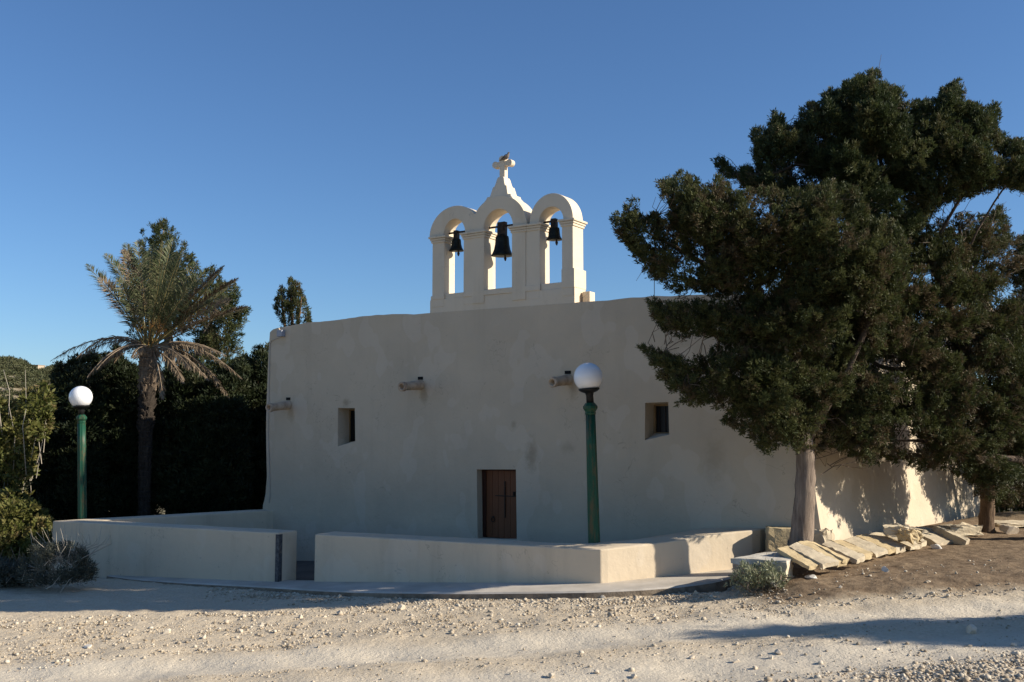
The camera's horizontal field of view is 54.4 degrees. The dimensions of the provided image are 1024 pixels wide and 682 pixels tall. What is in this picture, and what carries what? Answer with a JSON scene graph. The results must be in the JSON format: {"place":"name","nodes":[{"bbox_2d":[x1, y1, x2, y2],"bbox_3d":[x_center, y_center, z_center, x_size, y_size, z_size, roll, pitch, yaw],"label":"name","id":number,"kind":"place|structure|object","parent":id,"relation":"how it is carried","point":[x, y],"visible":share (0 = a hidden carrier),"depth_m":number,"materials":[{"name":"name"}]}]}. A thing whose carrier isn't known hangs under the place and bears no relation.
{"place":"outdoors","nodes":[
{"label":"outdoors","id":0,"kind":"place"},
{"bbox_2d":[0,375,156,485],"bbox_3d":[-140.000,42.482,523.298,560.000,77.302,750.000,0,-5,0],"label":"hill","id":1,"kind":"structure","parent":0,"point":[16,389],"depth_m":380.80,"materials":[{"name":"green plant"}]},
{"bbox_2d":[0,355,92,490],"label":"scrub","id":2,"kind":"object","parent":1,"relation":"on","point":[11,366],"visible":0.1,"depth_m":423.01,"materials":[{"name":"green plant"}]},
{"bbox_2d":[69,386,92,518],"bbox_3d":[-10.302,2.650,23.701,0.530,3.158,0.531,0,-5,0],"label":"street lamp","id":3,"kind":"object","parent":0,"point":[80,398],"visible":0.99,"depth_m":23.62,"materials":[{"name":"green metal"}]},
{"bbox_2d":[272,276,311,327],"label":"cypress tree","id":4,"kind":"object","parent":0,"point":[287,307],"visible":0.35,"depth_m":44.00,"materials":[{"name":"green plant"}]},
{"bbox_2d":[296,561,314,579],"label":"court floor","id":5,"kind":"structure","parent":0,"point":[305,570],"depth_m":23.45,"materials":[{"name":"grey concrete"}]},
{"bbox_2d":[106,568,738,599],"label":"pavement","id":6,"kind":"structure","parent":0,"point":[709,581],"depth_m":17.65,"materials":[{"name":"concrete"}]},
{"bbox_2d":[0,480,1023,681],"bbox_3d":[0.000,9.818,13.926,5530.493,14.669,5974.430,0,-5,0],"label":"ground","id":7,"kind":"structure","parent":0,"point":[110,597],"depth_m":14.07,"materials":[{"name":"beige gravel"}]},
{"bbox_2d":[0,548,42,588],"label":"dry brush","id":8,"kind":"object","parent":7,"relation":"on","point":[8,574],"visible":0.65,"depth_m":20.61,"materials":[{"name":"grey plant"}]},
{"bbox_2d":[0,487,55,569],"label":"shrub","id":9,"kind":"object","parent":7,"relation":"on","point":[20,518],"visible":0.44,"depth_m":23.29,"materials":[{"name":"green plant"}]},
{"bbox_2d":[0,372,59,504],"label":"shrub","id":10,"kind":"object","parent":7,"relation":"on","point":[22,423],"visible":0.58,"depth_m":25.51,"materials":[{"name":"green plant"}]},
{"bbox_2d":[15,525,110,592],"bbox_3d":[-9.106,4.433,20.274,2.198,1.450,1.378,0,-5,0],"label":"lavender bush","id":11,"kind":"object","parent":7,"relation":"on","point":[82,569],"visible":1,"depth_m":20.02,"materials":[{"name":"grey plant"}]},
{"bbox_2d":[23,349,110,520],"bbox_3d":[-13.086,2.942,29.363,2.445,5.523,4.136,3,-6,-27],"label":"cypress tree","id":12,"kind":"object","parent":7,"relation":"on","point":[54,485],"visible":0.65,"depth_m":28.28,"materials":[{"name":"green plant"}]},
{"bbox_2d":[87,342,156,517],"bbox_3d":[-11.853,2.869,30.356,2.182,5.794,3.822,2,-6,-25],"label":"cypress tree","id":13,"kind":"object","parent":7,"relation":"on","point":[121,379],"visible":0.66,"depth_m":29.22,"materials":[{"name":"green plant"}]},
{"bbox_2d":[50,237,248,515],"bbox_3d":[-10.218,1.702,28.206,6.188,9.791,3.225,-2,-5,20],"label":"palm tree","id":14,"kind":"object","parent":7,"relation":"on","point":[139,302],"visible":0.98,"depth_m":28.08,"materials":[{"name":"green plant"}]},
{"bbox_2d":[51,509,296,581],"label":"courtyard wall","id":15,"kind":"structure","parent":7,"relation":"on","point":[248,545],"depth_m":21.49,"materials":[{"name":"paint"}]},
{"bbox_2d":[121,217,252,514],"bbox_3d":[-10.918,0.866,33.023,4.769,10.168,4.133,0,-5,0],"label":"cypress tree","id":16,"kind":"object","parent":7,"relation":"on","point":[211,338],"visible":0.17,"depth_m":32.62,"materials":[{"name":"green plant"}]},
{"bbox_2d":[150,355,256,514],"bbox_3d":[-9.392,2.970,29.805,3.765,5.300,3.812,0,-5,0],"label":"cypress tree","id":17,"kind":"object","parent":7,"relation":"on","point":[202,452],"visible":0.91,"depth_m":28.73,"materials":[{"name":"green plant"}]},
{"bbox_2d":[234,342,268,509],"bbox_3d":[-7.872,2.908,31.366,2.007,5.782,3.162,1,-5,-10],"label":"cypress tree","id":18,"kind":"object","parent":7,"relation":"on","point":[258,360],"visible":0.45,"depth_m":30.41,"materials":[{"name":"green plant"}]},
{"bbox_2d":[397,604,405,609],"bbox_3d":[-1.845,4.453,16.626,0.142,0.124,0.089,3,-6,-28],"label":"rock","id":19,"kind":"object","parent":7,"relation":"on","point":[401,607],"visible":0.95,"depth_m":16.60,"materials":[{"name":"stone"}]},
{"bbox_2d":[314,527,764,582],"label":"courtyard wall","id":20,"kind":"structure","parent":7,"relation":"on","point":[355,557],"depth_m":18.32,"materials":[{"name":"paint"}]},
{"bbox_2d":[574,363,602,542],"bbox_3d":[1.404,2.064,18.244,0.536,3.343,0.537,0,-5,0],"label":"street lamp","id":21,"kind":"object","parent":20,"relation":"on","point":[588,378],"visible":0.92,"depth_m":18.16,"materials":[{"name":"green metal"}]},
{"bbox_2d":[263,156,979,560],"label":"chapel","id":22,"kind":"structure","parent":7,"relation":"on","point":[453,414],"depth_m":22.32,"materials":[{"name":"paint"}]},
{"bbox_2d":[349,409,354,441],"bbox_3d":[-3.884,2.145,25.155,0.589,0.875,0.080,-3,-6,33],"label":"window","id":23,"kind":"structure","parent":22,"relation":"in","point":[351,411],"depth_m":25.25,"materials":[{"name":"brown glass"}]},
{"bbox_2d":[449,230,464,255],"bbox_3d":[-1.265,-2.316,23.542,0.358,0.618,0.634,4,-6,-35],"label":"bell","id":24,"kind":"object","parent":22,"relation":"hanging from","point":[456,245],"visible":0.98,"depth_m":23.54,"materials":[{"name":"brown metal"}]},
{"bbox_2d":[482,469,516,538],"bbox_3d":[-0.213,3.644,22.364,1.098,1.528,0.142,-3,-6,33],"label":"door","id":25,"kind":"structure","parent":22,"relation":"in","point":[499,517],"depth_m":22.41,"materials":[{"name":"brown paint"}]},
{"bbox_2d":[489,221,512,260],"bbox_3d":[-0.191,-2.279,22.876,0.748,0.912,0.536,0,-5,0],"label":"bell","id":26,"kind":"object","parent":22,"relation":"hanging from","point":[502,248],"visible":0.98,"depth_m":22.78,"materials":[{"name":"brown metal"}]},
{"bbox_2d":[499,152,509,160],"bbox_3d":[-0.165,-4.242,22.935,0.156,0.178,0.271,3,-6,-30],"label":"dove","id":27,"kind":"object","parent":22,"relation":"on","point":[505,156],"visible":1,"depth_m":22.87,"materials":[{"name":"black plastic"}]},
{"bbox_2d":[543,218,561,244],"bbox_3d":[0.959,-2.418,22.096,0.362,0.606,0.626,3,-6,-32],"label":"bell","id":28,"kind":"object","parent":22,"relation":"hanging from","point":[554,233],"visible":0.98,"depth_m":22.06,"materials":[{"name":"brown metal"}]},
{"bbox_2d":[653,404,668,433],"bbox_3d":[3.166,1.608,20.508,0.531,0.640,0.080,-3,-6,33],"label":"window","id":29,"kind":"structure","parent":22,"relation":"in","point":[661,412],"depth_m":20.56,"materials":[{"name":"brown"}]},
{"bbox_2d":[722,550,794,594],"bbox_3d":[3.886,3.743,15.907,1.104,0.959,0.817,0,-5,0],"label":"silvery bush","id":30,"kind":"object","parent":7,"relation":"on","point":[753,574],"visible":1,"depth_m":15.77,"materials":[{"name":"green plant"}]},
{"bbox_2d":[609,168,913,545],"bbox_3d":[4.410,0.444,17.333,5.634,6.693,4.108,0,-5,0],"label":"cypress tree","id":31,"kind":"object","parent":7,"relation":"on","point":[738,240],"visible":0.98,"depth_m":16.37,"materials":[{"name":"green plant"}]},
{"bbox_2d":[756,562,793,581],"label":"stone block","id":32,"kind":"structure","parent":7,"relation":"on","point":[788,569],"depth_m":16.08,"materials":[{"name":"stone"}]},
{"bbox_2d":[730,552,792,565],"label":"bench slab","id":33,"kind":"structure","parent":32,"relation":"on","point":[759,557],"depth_m":16.33,"materials":[{"name":"grey stone"}]},
{"bbox_2d":[777,546,819,569],"bbox_3d":[4.712,3.561,16.383,0.365,0.315,0.694,4,-6,-36],"label":"stone slab","id":34,"kind":"object","parent":32,"relation":"on","point":[798,558],"depth_m":16.30,"materials":[{"name":"yellow stone"}]},
{"bbox_2d":[765,526,790,551],"bbox_3d":[4.953,3.663,18.369,0.526,0.497,0.436,-1,-5,7],"label":"stone block","id":35,"kind":"object","parent":7,"relation":"on","point":[777,537],"depth_m":18.18,"materials":[{"name":"yellow stone"}]},
{"bbox_2d":[804,574,816,578],"bbox_3d":[4.839,3.822,16.133,0.179,0.084,0.250,0,-5,0],"label":"rock","id":36,"kind":"object","parent":7,"relation":"on","point":[811,576],"visible":0.98,"depth_m":16.09,"materials":[{"name":"white stone"}]},
{"bbox_2d":[789,542,838,568],"bbox_3d":[4.970,3.551,16.522,0.409,0.354,0.772,4,-6,-35],"label":"stone slab","id":37,"kind":"object","parent":7,"relation":"on","point":[822,560],"depth_m":16.40,"materials":[{"name":"stone"}]},
{"bbox_2d":[798,541,847,567],"bbox_3d":[5.224,3.575,16.773,0.326,0.359,0.848,4,-6,-37],"label":"stone slab","id":38,"kind":"object","parent":7,"relation":"on","point":[814,546],"depth_m":16.76,"materials":[{"name":"yellow stone"}]},
{"bbox_2d":[810,541,849,562],"bbox_3d":[5.372,3.565,16.891,0.294,0.300,0.966,2,-6,-22],"label":"stone slab","id":39,"kind":"object","parent":38,"relation":"on","point":[843,558],"depth_m":16.68,"materials":[{"name":"yellow stone"}]},
{"bbox_2d":[813,528,834,545],"bbox_3d":[5.655,3.615,18.102,0.316,0.429,0.384,2,-5,-20],"label":"stone block","id":40,"kind":"object","parent":7,"relation":"on","point":[821,536],"depth_m":17.99,"materials":[{"name":"stone"}]},
{"bbox_2d":[822,541,864,563],"bbox_3d":[5.738,3.655,17.269,0.321,0.304,0.814,3,-6,-33],"label":"stone slab","id":41,"kind":"object","parent":7,"relation":"on","point":[855,557],"depth_m":17.18,"materials":[{"name":"stone"}]},
{"bbox_2d":[830,540,872,559],"bbox_3d":[6.020,3.693,17.659,0.359,0.292,0.795,3,-6,-29],"label":"stone slab","id":42,"kind":"object","parent":7,"relation":"on","point":[868,554],"depth_m":17.59,"materials":[{"name":"yellow stone"}]},
{"bbox_2d":[843,536,887,556],"bbox_3d":[6.366,3.704,17.969,0.396,0.286,0.769,3,-6,-30],"label":"stone slab","id":43,"kind":"object","parent":7,"relation":"on","point":[875,550],"depth_m":17.92,"materials":[{"name":"stone"}]},
{"bbox_2d":[710,58,1023,532],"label":"cypress tree","id":44,"kind":"object","parent":7,"relation":"on","point":[940,153],"visible":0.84,"depth_m":18.13,"materials":[{"name":"green plant"}]},
{"bbox_2d":[857,534,895,553],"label":"stone slab","id":45,"kind":"object","parent":7,"relation":"on","point":[889,548],"depth_m":18.34,"materials":[{"name":"yellow stone"}]},
{"bbox_2d":[881,566,888,571],"bbox_3d":[6.160,3.766,16.445,0.135,0.118,0.116,-3,-6,31],"label":"rock","id":46,"kind":"object","parent":7,"relation":"on","point":[884,569],"visible":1,"depth_m":16.40,"materials":[{"name":"white stone"}]},
{"bbox_2d":[865,532,905,553],"bbox_3d":[7.054,3.784,18.705,0.424,0.307,0.857,2,-6,-22],"label":"stone slab","id":47,"kind":"object","parent":7,"relation":"on","point":[899,546],"depth_m":18.64,"materials":[{"name":"stone"}]},
{"bbox_2d":[883,523,910,535],"bbox_3d":[7.246,3.552,18.754,0.494,0.252,0.362,-2,-6,24],"label":"stone block","id":48,"kind":"object","parent":47,"relation":"on","point":[889,529],"depth_m":18.67,"materials":[{"name":"stone"}]},
{"bbox_2d":[895,528,924,544],"bbox_3d":[7.393,3.612,18.498,0.446,0.316,0.380,3,-6,-33],"label":"stone block","id":49,"kind":"object","parent":47,"relation":"on","point":[911,536],"depth_m":18.38,"materials":[{"name":"yellow stone"}]},
{"bbox_2d":[881,532,921,549],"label":"stone slab","id":50,"kind":"object","parent":7,"relation":"on","point":[909,546],"depth_m":18.74,"materials":[{"name":"stone"}]},
{"bbox_2d":[915,538,926,547],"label":"stone slab","id":51,"kind":"object","parent":7,"relation":"on","point":[924,543],"depth_m":19.06,"materials":[{"name":"stone"}]},
{"bbox_2d":[826,202,1023,510],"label":"cypress tree","id":52,"kind":"object","parent":7,"relation":"on","point":[939,404],"visible":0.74,"depth_m":18.64,"materials":[{"name":"green plant"}]},
{"bbox_2d":[909,526,948,545],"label":"stone slab","id":53,"kind":"object","parent":7,"relation":"on","point":[930,538],"depth_m":19.53,"materials":[{"name":"stone"}]},
{"bbox_2d":[919,527,951,543],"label":"stone slab","id":54,"kind":"object","parent":7,"relation":"on","point":[931,531],"depth_m":19.98,"materials":[{"name":"stone"}]},
{"bbox_2d":[930,544,941,548],"bbox_3d":[8.023,3.903,18.855,0.208,0.131,0.113,-4,-6,36],"label":"rock","id":55,"kind":"object","parent":7,"relation":"on","point":[935,546],"visible":0.91,"depth_m":18.81,"materials":[{"name":"white stone"}]},
{"bbox_2d":[932,525,969,544],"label":"stone slab","id":56,"kind":"object","parent":7,"relation":"on","point":[955,537],"depth_m":19.63,"materials":[{"name":"stone"}]},
{"bbox_2d":[938,522,983,535],"bbox_3d":[9.317,3.930,20.730,0.810,0.294,0.489,1,-5,-15],"label":"stone block","id":57,"kind":"object","parent":7,"relation":"on","point":[963,528],"depth_m":20.57,"materials":[{"name":"stone"}]},
{"bbox_2d":[966,624,976,633],"bbox_3d":[5.710,3.589,12.385,0.097,0.151,0.149,0,-5,0],"label":"rock","id":58,"kind":"object","parent":7,"relation":"on","point":[971,628],"visible":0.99,"depth_m":12.35,"materials":[{"name":"stone"}]},
{"bbox_2d":[969,279,1023,496],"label":"cypress tree","id":59,"kind":"object","parent":7,"relation":"on","point":[1011,297],"visible":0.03,"depth_m":24.02,"materials":[{"name":"green plant"}]},
{"bbox_2d":[994,520,1023,526],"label":"stone slab","id":60,"kind":"object","parent":7,"relation":"on","point":[1015,523],"depth_m":21.90,"materials":[{"name":"stone"}]},
{"bbox_2d":[999,525,1018,534],"bbox_3d":[10.483,3.995,21.049,0.381,0.233,0.376,3,-6,-26],"label":"rock","id":61,"kind":"object","parent":7,"relation":"on","point":[1008,529],"visible":0.97,"depth_m":20.92,"materials":[{"name":"stone"}]},
{"bbox_2d":[995,488,1023,512],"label":"shrub","id":62,"kind":"object","parent":7,"relation":"on","point":[1017,508],"visible":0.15,"depth_m":26.52,"materials":[{"name":"green plant"}]},
{"bbox_2d":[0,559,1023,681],"bbox_3d":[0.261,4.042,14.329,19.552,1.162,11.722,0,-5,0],"label":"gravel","id":63,"kind":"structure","parent":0,"point":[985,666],"depth_m":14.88,"materials":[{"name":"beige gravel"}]},
{"bbox_2d":[0,0,1023,377],"label":"sky","id":64,"kind":"structure","parent":0,"point":[321,144],"materials":[{"name":"blue"}]}
]}

